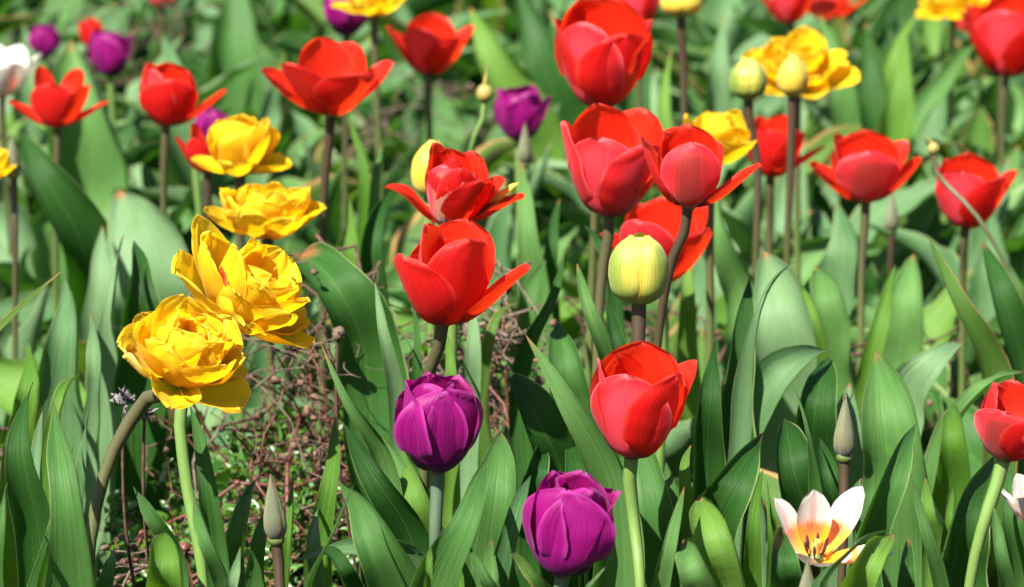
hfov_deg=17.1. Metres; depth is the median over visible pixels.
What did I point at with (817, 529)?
tulip
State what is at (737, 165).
tulip plant
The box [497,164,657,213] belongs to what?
tulip plant
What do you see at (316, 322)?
tulip plant
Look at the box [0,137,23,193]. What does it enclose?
tulip plant
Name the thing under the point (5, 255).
tulip plant
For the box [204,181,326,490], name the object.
tulip
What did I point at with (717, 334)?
rose shrub
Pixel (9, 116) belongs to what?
tulip plant
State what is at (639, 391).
tulip
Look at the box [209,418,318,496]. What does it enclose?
tulip plant
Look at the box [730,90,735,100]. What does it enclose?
tulip plant
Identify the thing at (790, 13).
tulip
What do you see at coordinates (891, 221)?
tulip
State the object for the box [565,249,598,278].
tulip plant
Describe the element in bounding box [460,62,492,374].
tulip seed pod
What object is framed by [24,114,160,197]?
tulip plant
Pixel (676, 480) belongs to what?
tulip plant
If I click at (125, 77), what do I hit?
tulip plant
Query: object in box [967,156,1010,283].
tulip plant
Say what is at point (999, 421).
tulip
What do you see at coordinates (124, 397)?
withered flower
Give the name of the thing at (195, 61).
tulip plant
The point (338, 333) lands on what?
withered flower
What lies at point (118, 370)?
tulip plant
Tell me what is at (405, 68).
tulip plant
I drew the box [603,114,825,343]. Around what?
tulip
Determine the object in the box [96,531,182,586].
tulip plant
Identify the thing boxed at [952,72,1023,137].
tulip plant
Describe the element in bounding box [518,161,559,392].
tulip plant
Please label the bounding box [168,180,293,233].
tulip plant
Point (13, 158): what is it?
tulip
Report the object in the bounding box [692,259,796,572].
tulip plant
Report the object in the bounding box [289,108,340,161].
tulip plant
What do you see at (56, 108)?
tulip
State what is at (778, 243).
tulip plant
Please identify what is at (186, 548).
rose shrub
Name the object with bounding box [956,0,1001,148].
tulip
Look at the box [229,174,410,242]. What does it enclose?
tulip plant
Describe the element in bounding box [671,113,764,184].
tulip plant
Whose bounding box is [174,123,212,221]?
tulip
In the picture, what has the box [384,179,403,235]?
tulip plant
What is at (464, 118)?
tulip plant
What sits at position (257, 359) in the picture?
tulip plant
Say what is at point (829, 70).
tulip
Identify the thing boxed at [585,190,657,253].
tulip plant
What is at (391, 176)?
tulip plant
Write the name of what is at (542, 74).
tulip plant
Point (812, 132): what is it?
tulip plant
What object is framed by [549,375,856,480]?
tulip plant
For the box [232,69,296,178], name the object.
tulip plant
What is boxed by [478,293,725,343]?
tulip plant
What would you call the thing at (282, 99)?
tulip plant
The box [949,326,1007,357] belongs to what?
tulip plant
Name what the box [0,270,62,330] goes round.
tulip plant
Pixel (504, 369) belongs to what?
rose shrub
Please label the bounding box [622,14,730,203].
tulip plant
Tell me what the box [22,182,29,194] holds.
tulip plant
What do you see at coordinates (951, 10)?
tulip
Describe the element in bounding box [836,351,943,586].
tulip plant
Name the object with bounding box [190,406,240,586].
tulip plant
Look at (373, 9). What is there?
tulip
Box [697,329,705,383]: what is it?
tulip plant
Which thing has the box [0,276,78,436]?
tulip plant
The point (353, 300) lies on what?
tulip plant
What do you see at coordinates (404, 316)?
tulip plant
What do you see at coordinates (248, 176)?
tulip plant
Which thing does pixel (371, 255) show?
tulip plant
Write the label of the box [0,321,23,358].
tulip plant
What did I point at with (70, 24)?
tulip plant
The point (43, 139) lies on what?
tulip plant
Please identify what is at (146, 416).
withered flower
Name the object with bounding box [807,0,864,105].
tulip
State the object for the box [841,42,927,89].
tulip plant
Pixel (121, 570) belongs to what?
tulip plant
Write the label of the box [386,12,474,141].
tulip
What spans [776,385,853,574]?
tulip plant
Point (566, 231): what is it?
tulip plant
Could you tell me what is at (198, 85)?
tulip plant
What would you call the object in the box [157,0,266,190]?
tulip plant
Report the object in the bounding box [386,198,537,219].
tulip plant
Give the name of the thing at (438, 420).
tulip
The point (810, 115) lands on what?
tulip plant
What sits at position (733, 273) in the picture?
tulip plant
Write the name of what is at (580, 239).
tulip plant
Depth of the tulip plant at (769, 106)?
4.62 m
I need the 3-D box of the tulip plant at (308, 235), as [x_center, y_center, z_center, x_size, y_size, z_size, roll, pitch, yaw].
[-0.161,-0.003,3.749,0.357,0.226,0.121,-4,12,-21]
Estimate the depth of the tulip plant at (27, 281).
3.54 m
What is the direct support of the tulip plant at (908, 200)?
on the ground
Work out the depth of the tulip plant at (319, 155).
4.37 m
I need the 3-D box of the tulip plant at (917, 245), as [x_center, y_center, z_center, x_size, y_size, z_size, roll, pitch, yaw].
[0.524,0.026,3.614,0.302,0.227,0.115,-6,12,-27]
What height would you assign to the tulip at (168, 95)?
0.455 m
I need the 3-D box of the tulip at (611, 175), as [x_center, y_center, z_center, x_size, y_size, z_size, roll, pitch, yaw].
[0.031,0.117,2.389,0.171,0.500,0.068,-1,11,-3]
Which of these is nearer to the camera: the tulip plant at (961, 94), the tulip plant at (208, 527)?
the tulip plant at (208, 527)
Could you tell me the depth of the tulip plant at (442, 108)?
4.59 m
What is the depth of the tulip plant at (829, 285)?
2.82 m
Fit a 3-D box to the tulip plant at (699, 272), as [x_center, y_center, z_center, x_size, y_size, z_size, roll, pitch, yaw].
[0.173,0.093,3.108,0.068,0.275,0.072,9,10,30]
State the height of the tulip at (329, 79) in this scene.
0.495 m
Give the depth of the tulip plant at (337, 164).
4.22 m
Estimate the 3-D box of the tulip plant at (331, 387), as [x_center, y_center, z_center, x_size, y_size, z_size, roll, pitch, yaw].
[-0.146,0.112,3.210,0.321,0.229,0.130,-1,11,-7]
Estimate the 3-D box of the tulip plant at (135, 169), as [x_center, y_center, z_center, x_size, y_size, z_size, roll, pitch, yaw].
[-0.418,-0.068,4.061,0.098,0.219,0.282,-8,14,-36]
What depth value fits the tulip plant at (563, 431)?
2.00 m
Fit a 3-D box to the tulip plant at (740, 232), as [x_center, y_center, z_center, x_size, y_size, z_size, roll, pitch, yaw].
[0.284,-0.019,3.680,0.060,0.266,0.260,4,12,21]
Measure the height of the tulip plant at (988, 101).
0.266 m
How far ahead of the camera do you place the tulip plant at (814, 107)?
4.30 m
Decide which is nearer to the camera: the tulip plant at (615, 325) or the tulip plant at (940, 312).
the tulip plant at (615, 325)
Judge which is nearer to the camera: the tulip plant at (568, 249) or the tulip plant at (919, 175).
the tulip plant at (568, 249)
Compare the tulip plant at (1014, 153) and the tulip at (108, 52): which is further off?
the tulip at (108, 52)
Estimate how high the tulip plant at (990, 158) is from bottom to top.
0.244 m
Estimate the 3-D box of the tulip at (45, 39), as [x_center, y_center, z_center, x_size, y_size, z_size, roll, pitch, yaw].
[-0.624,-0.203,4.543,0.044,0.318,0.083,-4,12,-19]
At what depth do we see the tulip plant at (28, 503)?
1.98 m
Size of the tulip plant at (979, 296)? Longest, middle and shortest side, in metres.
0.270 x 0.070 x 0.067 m
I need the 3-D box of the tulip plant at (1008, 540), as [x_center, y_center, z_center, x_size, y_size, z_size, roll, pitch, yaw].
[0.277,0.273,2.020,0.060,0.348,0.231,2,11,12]
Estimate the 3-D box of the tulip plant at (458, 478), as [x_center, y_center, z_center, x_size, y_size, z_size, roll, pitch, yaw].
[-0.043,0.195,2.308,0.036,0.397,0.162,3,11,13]
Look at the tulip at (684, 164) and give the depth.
2.24 m
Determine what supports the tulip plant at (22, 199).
on the ground
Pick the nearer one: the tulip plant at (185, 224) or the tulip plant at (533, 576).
the tulip plant at (533, 576)
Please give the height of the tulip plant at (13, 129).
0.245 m
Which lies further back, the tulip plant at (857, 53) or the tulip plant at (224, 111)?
the tulip plant at (857, 53)
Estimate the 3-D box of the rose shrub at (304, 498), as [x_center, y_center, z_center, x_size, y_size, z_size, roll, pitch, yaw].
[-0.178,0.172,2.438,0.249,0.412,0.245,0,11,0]
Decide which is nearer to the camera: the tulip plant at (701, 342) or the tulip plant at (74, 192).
the tulip plant at (701, 342)
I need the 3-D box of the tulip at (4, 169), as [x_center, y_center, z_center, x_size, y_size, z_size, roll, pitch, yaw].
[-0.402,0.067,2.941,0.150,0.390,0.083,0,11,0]
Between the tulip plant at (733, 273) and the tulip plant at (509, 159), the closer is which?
the tulip plant at (733, 273)
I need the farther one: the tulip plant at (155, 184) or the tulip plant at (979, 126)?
the tulip plant at (979, 126)
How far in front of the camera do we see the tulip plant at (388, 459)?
2.03 m
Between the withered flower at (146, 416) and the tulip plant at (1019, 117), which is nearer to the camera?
the withered flower at (146, 416)
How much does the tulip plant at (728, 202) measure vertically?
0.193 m
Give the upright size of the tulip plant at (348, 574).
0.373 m
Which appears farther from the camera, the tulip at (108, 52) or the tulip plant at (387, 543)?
the tulip at (108, 52)
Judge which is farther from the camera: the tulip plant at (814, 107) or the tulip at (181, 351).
the tulip plant at (814, 107)
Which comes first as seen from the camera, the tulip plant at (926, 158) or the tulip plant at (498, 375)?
the tulip plant at (498, 375)
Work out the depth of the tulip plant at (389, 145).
4.40 m
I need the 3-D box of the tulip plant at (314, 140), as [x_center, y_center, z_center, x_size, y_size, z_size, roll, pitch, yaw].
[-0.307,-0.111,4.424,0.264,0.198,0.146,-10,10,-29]
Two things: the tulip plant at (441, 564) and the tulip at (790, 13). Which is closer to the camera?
the tulip plant at (441, 564)
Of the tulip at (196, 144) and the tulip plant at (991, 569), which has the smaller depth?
the tulip plant at (991, 569)
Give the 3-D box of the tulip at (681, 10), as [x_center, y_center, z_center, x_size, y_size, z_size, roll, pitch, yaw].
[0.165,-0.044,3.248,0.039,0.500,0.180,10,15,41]
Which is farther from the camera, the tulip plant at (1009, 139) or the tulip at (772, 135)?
the tulip plant at (1009, 139)
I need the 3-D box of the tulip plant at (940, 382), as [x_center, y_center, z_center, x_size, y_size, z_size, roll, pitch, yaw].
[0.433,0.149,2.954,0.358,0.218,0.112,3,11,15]
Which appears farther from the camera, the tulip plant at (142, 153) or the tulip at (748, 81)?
the tulip plant at (142, 153)
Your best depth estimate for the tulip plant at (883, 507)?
1.95 m
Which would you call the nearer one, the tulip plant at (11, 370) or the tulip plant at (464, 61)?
the tulip plant at (11, 370)
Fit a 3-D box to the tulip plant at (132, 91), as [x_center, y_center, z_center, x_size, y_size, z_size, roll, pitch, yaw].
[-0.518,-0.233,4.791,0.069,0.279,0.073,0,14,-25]
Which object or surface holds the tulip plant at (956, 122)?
on the ground
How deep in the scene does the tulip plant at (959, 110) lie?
4.80 m
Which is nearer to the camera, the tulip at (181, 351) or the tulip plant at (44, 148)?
the tulip at (181, 351)
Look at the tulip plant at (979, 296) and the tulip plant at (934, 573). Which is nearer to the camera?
the tulip plant at (934, 573)
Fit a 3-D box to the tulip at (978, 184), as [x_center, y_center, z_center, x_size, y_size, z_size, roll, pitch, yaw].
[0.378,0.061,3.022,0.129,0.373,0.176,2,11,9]
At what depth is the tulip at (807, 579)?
1.83 m
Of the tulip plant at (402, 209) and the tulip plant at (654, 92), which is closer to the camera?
the tulip plant at (402, 209)
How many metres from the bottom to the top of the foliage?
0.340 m
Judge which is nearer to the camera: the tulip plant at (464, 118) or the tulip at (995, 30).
the tulip at (995, 30)
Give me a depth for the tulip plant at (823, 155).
3.85 m
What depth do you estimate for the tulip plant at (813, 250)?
3.54 m
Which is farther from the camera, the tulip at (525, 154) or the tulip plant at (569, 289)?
the tulip plant at (569, 289)
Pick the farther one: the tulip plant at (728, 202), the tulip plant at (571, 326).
the tulip plant at (728, 202)
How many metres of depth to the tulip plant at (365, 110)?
4.85 m
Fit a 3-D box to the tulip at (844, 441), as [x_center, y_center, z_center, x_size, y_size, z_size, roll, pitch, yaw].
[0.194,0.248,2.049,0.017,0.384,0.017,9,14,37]
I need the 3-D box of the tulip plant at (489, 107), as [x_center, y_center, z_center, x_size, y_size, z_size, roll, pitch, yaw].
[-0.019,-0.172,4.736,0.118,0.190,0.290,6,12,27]
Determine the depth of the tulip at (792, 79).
3.05 m
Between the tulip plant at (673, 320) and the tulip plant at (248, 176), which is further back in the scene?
the tulip plant at (248, 176)
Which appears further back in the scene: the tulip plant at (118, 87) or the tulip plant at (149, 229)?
the tulip plant at (118, 87)
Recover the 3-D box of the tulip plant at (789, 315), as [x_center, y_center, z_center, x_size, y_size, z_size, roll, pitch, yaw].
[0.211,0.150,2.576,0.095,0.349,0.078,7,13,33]
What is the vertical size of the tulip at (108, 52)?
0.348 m
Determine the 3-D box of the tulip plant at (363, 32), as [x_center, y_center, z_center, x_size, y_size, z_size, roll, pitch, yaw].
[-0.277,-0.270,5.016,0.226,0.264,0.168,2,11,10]
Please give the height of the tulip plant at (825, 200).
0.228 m
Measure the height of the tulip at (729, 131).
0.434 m
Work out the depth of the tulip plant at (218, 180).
3.73 m
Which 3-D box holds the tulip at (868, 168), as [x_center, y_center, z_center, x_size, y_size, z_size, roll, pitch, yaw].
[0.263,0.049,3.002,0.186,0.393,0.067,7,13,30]
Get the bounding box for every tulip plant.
[0,95,13,130]
[0,100,160,170]
[0,119,24,147]
[0,134,28,210]
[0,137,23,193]
[0,174,202,277]
[0,226,220,338]
[0,235,235,329]
[0,240,29,300]
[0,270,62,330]
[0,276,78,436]
[0,277,104,586]
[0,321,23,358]
[0,357,228,502]
[0,382,74,586]
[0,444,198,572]
[6,4,158,93]
[9,143,146,199]
[11,22,42,189]
[19,38,129,327]
[19,121,159,192]
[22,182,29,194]
[23,340,44,363]
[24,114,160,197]
[25,177,41,214]
[26,194,40,216]
[38,126,151,164]
[44,401,189,586]
[78,189,221,427]
[79,339,331,519]
[85,235,167,568]
[94,72,134,87]
[95,557,195,586]
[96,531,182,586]
[97,82,122,93]
[102,94,150,130]
[111,166,344,253]
[121,35,182,131]
[124,137,234,189]
[128,167,226,199]
[141,166,306,291]
[148,172,168,203]
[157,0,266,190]
[159,54,269,129]
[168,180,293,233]
[178,49,424,130]
[190,73,202,92]
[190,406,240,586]
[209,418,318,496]
[220,108,236,113]
[221,193,356,257]
[224,124,374,187]
[225,470,293,586]
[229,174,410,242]
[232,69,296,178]
[245,313,508,486]
[245,320,331,355]
[246,150,284,183]
[257,15,409,66]
[268,177,357,244]
[273,54,286,116]
[278,98,355,155]
[287,283,333,396]
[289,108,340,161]
[292,124,337,173]
[292,218,576,272]
[292,241,408,586]
[294,131,418,179]
[295,423,428,586]
[297,342,333,393]
[301,124,546,292]
[301,174,370,231]
[302,133,321,180]
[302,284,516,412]
[304,151,354,182]
[304,416,340,586]
[304,483,363,586]
[320,342,406,495]
[330,160,406,182]
[332,189,392,496]
[333,47,474,159]
[333,250,408,363]
[335,116,401,174]
[339,217,392,247]
[348,114,381,266]
[353,140,498,170]
[357,100,480,135]
[371,82,493,167]
[379,10,520,99]
[383,148,412,195]
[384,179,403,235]
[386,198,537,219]
[388,130,414,164]
[388,289,606,341]
[390,125,568,233]
[392,310,511,391]
[399,319,427,369]
[400,451,486,586]
[405,237,420,243]
[408,305,480,527]
[420,85,497,152]
[437,363,445,372]
[443,126,503,174]
[455,50,483,84]
[462,430,549,586]
[470,0,586,234]
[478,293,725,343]
[479,101,493,122]
[479,260,545,466]
[480,331,507,416]
[484,539,613,586]
[486,177,596,308]
[488,295,581,330]
[491,418,500,439]
[493,342,583,366]
[494,172,589,270]
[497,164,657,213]
[500,153,575,204]
[507,102,560,211]
[507,334,644,586]
[509,253,615,492]
[510,143,551,240]
[512,238,704,349]
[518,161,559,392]
[533,200,830,299]
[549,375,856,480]
[561,246,572,271]
[561,276,626,326]
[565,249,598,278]
[584,453,684,586]
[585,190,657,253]
[585,226,626,349]
[597,265,674,341]
[599,188,655,233]
[614,99,624,110]
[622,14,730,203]
[626,302,699,360]
[650,68,658,117]
[657,0,754,126]
[664,445,745,586]
[669,268,725,363]
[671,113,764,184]
[674,477,692,493]
[677,188,754,421]
[679,95,823,127]
[688,86,782,202]
[691,266,723,366]
[692,253,723,390]
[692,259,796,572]
[694,109,764,118]
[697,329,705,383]
[701,431,773,586]
[720,138,810,257]
[721,152,748,184]
[722,167,851,230]
[725,181,753,207]
[729,125,860,240]
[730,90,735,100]
[733,176,765,229]
[745,345,838,586]
[754,251,830,555]
[759,468,781,528]
[769,526,801,586]
[773,210,881,255]
[774,221,955,241]
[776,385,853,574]
[781,95,827,191]
[783,177,935,257]
[801,96,831,167]
[802,116,830,180]
[804,202,857,403]
[808,196,938,278]
[811,530,915,586]
[819,13,916,261]
[820,105,1023,224]
[824,424,915,586]
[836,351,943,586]
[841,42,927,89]
[849,230,916,327]
[850,268,971,347]
[850,327,952,429]
[851,49,860,57]
[851,315,1002,382]
[854,254,923,423]
[869,214,1023,322]
[896,342,1023,520]
[906,38,972,161]
[906,137,975,182]
[906,150,941,276]
[911,476,953,586]
[917,184,1023,308]
[919,60,946,195]
[923,138,973,159]
[923,389,982,478]
[928,106,994,214]
[928,237,1023,586]
[940,131,998,166]
[941,456,1023,586]
[945,80,985,111]
[946,131,1019,326]
[948,323,968,387]
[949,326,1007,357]
[949,358,983,407]
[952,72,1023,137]
[952,111,973,129]
[953,94,978,119]
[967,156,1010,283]
[967,212,1008,321]
[969,229,1023,250]
[973,76,1015,160]
[982,76,1023,138]
[987,523,1002,578]
[997,133,1023,170]
[1005,131,1023,170]
[1005,221,1017,238]
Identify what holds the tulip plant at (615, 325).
on the ground
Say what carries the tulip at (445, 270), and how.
on the ground
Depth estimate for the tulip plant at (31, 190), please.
3.91 m
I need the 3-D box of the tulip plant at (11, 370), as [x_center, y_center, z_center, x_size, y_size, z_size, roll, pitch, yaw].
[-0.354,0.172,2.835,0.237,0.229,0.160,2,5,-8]
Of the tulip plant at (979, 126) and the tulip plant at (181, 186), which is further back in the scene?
the tulip plant at (979, 126)
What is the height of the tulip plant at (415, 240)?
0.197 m
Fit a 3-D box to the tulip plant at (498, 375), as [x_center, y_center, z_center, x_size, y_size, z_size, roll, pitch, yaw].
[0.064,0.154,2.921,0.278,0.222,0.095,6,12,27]
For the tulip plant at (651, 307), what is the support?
on the ground
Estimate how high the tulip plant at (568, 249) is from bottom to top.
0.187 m
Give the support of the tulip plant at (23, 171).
on the ground
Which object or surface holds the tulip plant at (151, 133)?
on the ground
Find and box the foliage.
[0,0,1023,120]
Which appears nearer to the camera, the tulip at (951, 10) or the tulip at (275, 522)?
the tulip at (275, 522)
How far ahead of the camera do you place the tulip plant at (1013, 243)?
3.60 m
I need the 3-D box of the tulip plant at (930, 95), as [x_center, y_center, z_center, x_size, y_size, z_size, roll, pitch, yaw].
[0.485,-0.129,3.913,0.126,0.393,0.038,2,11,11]
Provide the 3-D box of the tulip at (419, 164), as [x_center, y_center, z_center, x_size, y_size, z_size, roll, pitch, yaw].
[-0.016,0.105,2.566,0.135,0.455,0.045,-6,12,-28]
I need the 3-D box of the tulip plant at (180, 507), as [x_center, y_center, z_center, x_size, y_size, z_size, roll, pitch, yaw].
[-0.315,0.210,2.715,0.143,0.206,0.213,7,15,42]
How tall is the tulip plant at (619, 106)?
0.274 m
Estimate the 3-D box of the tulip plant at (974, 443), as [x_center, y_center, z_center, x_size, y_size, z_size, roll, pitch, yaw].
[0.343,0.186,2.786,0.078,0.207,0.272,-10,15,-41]
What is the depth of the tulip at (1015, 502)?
2.00 m
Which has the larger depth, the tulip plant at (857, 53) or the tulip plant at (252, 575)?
the tulip plant at (857, 53)
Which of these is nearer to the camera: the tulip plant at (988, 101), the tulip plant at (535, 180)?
the tulip plant at (535, 180)
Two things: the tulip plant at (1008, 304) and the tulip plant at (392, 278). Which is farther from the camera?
the tulip plant at (392, 278)
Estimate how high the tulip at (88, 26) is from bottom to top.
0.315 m
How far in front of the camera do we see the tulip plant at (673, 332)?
3.10 m
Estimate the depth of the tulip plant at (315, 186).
3.88 m
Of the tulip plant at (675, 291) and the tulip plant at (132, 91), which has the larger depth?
the tulip plant at (132, 91)
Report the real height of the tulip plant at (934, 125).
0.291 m
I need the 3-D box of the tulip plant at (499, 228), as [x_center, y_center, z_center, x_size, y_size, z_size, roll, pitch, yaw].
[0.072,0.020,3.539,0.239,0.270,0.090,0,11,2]
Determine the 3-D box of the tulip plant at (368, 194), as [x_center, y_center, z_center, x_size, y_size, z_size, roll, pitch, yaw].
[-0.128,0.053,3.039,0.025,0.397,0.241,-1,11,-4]
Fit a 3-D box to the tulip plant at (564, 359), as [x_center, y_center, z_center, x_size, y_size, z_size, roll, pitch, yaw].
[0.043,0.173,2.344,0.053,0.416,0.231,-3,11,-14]
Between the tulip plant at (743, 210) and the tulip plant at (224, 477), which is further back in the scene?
the tulip plant at (743, 210)
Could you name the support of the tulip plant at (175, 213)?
on the ground
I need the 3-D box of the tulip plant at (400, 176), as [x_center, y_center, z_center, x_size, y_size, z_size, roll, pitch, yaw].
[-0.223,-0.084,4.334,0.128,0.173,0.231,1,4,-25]
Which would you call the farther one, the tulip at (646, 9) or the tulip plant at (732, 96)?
the tulip plant at (732, 96)
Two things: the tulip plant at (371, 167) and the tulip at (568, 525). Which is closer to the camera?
the tulip at (568, 525)
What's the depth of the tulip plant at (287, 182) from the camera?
4.16 m
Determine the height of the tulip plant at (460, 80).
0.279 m
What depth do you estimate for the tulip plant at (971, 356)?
3.26 m
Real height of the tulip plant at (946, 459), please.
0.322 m
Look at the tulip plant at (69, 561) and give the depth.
1.91 m
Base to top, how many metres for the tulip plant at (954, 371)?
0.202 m
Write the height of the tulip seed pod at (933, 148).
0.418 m
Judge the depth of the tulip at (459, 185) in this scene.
2.29 m
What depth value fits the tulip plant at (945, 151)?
3.87 m
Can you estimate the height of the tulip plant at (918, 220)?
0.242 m
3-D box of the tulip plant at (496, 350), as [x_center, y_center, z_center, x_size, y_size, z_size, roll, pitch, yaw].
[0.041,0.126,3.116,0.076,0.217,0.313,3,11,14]
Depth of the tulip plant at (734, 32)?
5.00 m
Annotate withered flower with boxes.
[109,384,135,586]
[141,407,157,562]
[332,326,357,572]
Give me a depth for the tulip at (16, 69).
3.60 m
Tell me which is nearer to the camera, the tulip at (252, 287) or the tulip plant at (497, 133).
the tulip at (252, 287)
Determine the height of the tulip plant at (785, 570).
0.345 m
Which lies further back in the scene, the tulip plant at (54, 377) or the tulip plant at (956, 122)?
the tulip plant at (956, 122)
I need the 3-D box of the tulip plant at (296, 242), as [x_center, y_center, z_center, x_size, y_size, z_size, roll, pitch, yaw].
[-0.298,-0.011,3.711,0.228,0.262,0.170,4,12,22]
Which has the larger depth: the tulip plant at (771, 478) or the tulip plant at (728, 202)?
the tulip plant at (728, 202)
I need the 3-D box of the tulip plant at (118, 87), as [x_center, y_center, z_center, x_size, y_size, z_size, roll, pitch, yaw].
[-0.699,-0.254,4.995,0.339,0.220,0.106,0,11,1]
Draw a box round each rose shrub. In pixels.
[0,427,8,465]
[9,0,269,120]
[97,260,382,586]
[100,532,293,586]
[210,233,445,586]
[323,72,497,178]
[407,259,560,499]
[564,296,725,389]
[850,322,980,437]
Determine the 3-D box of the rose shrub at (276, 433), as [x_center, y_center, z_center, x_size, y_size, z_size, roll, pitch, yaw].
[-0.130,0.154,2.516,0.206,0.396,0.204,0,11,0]
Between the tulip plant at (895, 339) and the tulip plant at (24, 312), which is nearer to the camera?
the tulip plant at (895, 339)
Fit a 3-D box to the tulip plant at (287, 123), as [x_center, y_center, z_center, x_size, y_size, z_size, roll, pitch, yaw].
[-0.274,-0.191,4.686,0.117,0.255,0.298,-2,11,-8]
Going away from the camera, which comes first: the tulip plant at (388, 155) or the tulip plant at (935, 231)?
the tulip plant at (935, 231)
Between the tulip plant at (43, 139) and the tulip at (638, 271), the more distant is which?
the tulip plant at (43, 139)
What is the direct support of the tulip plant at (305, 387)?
on the ground
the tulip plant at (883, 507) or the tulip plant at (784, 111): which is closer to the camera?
the tulip plant at (883, 507)
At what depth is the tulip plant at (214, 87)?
4.41 m
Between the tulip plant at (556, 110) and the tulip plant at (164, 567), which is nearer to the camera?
the tulip plant at (164, 567)
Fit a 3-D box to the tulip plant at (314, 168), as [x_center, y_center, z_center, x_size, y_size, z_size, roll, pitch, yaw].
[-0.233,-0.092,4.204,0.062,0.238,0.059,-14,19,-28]
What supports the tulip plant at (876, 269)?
on the ground
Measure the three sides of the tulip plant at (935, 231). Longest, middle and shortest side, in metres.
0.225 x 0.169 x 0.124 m
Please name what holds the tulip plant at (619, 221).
on the ground
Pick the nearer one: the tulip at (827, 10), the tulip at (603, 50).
the tulip at (603, 50)
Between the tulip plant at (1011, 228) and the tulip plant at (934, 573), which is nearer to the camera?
the tulip plant at (934, 573)
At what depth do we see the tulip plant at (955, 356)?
3.37 m
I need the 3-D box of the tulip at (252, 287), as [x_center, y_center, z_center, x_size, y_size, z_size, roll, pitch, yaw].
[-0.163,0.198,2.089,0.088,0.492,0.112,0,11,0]
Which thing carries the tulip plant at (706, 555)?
on the ground
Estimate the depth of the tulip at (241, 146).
2.78 m
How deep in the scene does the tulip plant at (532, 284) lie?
2.44 m
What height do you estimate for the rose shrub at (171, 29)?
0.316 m
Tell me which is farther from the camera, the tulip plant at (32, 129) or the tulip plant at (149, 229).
the tulip plant at (32, 129)
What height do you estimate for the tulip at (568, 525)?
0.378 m
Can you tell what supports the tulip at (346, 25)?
on the ground
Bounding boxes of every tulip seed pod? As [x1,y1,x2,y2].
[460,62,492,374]
[925,133,1023,302]
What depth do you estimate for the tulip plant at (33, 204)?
3.93 m
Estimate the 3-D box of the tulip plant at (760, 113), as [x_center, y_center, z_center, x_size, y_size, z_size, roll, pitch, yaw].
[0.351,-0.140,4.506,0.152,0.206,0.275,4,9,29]
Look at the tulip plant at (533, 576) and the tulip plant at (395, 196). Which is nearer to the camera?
the tulip plant at (533, 576)
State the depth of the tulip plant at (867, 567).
1.84 m
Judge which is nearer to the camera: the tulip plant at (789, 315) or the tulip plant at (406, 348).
the tulip plant at (789, 315)
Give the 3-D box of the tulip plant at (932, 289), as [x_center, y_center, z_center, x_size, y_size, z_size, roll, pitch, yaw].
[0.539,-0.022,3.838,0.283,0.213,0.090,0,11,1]
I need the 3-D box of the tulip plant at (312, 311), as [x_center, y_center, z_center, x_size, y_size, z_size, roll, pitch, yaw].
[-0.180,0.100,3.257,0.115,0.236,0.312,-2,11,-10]
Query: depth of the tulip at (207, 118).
3.49 m
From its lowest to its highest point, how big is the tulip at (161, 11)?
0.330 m
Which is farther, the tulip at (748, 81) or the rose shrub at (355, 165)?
the rose shrub at (355, 165)
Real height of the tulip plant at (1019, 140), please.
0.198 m
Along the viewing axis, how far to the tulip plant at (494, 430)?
2.87 m
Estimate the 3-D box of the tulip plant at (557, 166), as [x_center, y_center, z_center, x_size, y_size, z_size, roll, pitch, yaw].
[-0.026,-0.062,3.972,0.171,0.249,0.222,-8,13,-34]
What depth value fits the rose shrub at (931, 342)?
3.02 m
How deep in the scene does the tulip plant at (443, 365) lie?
3.09 m
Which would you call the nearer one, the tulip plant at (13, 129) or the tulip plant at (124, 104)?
the tulip plant at (13, 129)
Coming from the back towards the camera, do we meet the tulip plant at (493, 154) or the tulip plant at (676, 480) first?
the tulip plant at (493, 154)
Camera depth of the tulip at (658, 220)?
2.62 m
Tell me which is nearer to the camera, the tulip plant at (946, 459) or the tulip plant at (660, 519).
the tulip plant at (660, 519)
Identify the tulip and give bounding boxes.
[0,44,42,256]
[0,134,19,443]
[0,148,16,177]
[7,65,107,317]
[20,30,132,185]
[28,24,60,69]
[32,17,101,130]
[86,294,250,575]
[139,62,226,215]
[150,0,169,57]
[171,215,313,586]
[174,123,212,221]
[190,114,291,489]
[192,106,227,215]
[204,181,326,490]
[261,37,394,497]
[263,474,286,586]
[323,0,368,246]
[331,0,402,259]
[332,142,525,586]
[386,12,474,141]
[393,372,483,547]
[394,218,531,494]
[411,139,444,371]
[493,84,624,350]
[517,123,585,369]
[522,470,621,586]
[554,0,692,478]
[560,103,677,376]
[590,340,696,586]
[600,196,711,474]
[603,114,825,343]
[608,233,668,342]
[622,0,659,203]
[640,123,761,452]
[660,0,723,345]
[683,109,756,365]
[729,57,766,281]
[741,26,859,352]
[762,0,822,185]
[775,486,893,579]
[777,54,808,264]
[799,560,813,586]
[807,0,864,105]
[808,129,922,374]
[833,395,854,586]
[884,194,898,276]
[915,0,988,276]
[921,152,1017,450]
[955,0,1023,237]
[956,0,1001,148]
[964,379,1023,586]
[1001,473,1023,522]
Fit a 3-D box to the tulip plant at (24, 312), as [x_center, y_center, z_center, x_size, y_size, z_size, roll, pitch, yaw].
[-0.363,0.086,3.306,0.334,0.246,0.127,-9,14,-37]
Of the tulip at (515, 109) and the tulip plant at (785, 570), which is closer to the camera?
the tulip plant at (785, 570)
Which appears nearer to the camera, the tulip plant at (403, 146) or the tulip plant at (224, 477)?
the tulip plant at (224, 477)
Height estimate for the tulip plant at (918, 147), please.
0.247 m
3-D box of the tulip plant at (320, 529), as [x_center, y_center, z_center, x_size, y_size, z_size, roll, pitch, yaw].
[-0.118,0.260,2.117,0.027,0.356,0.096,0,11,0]

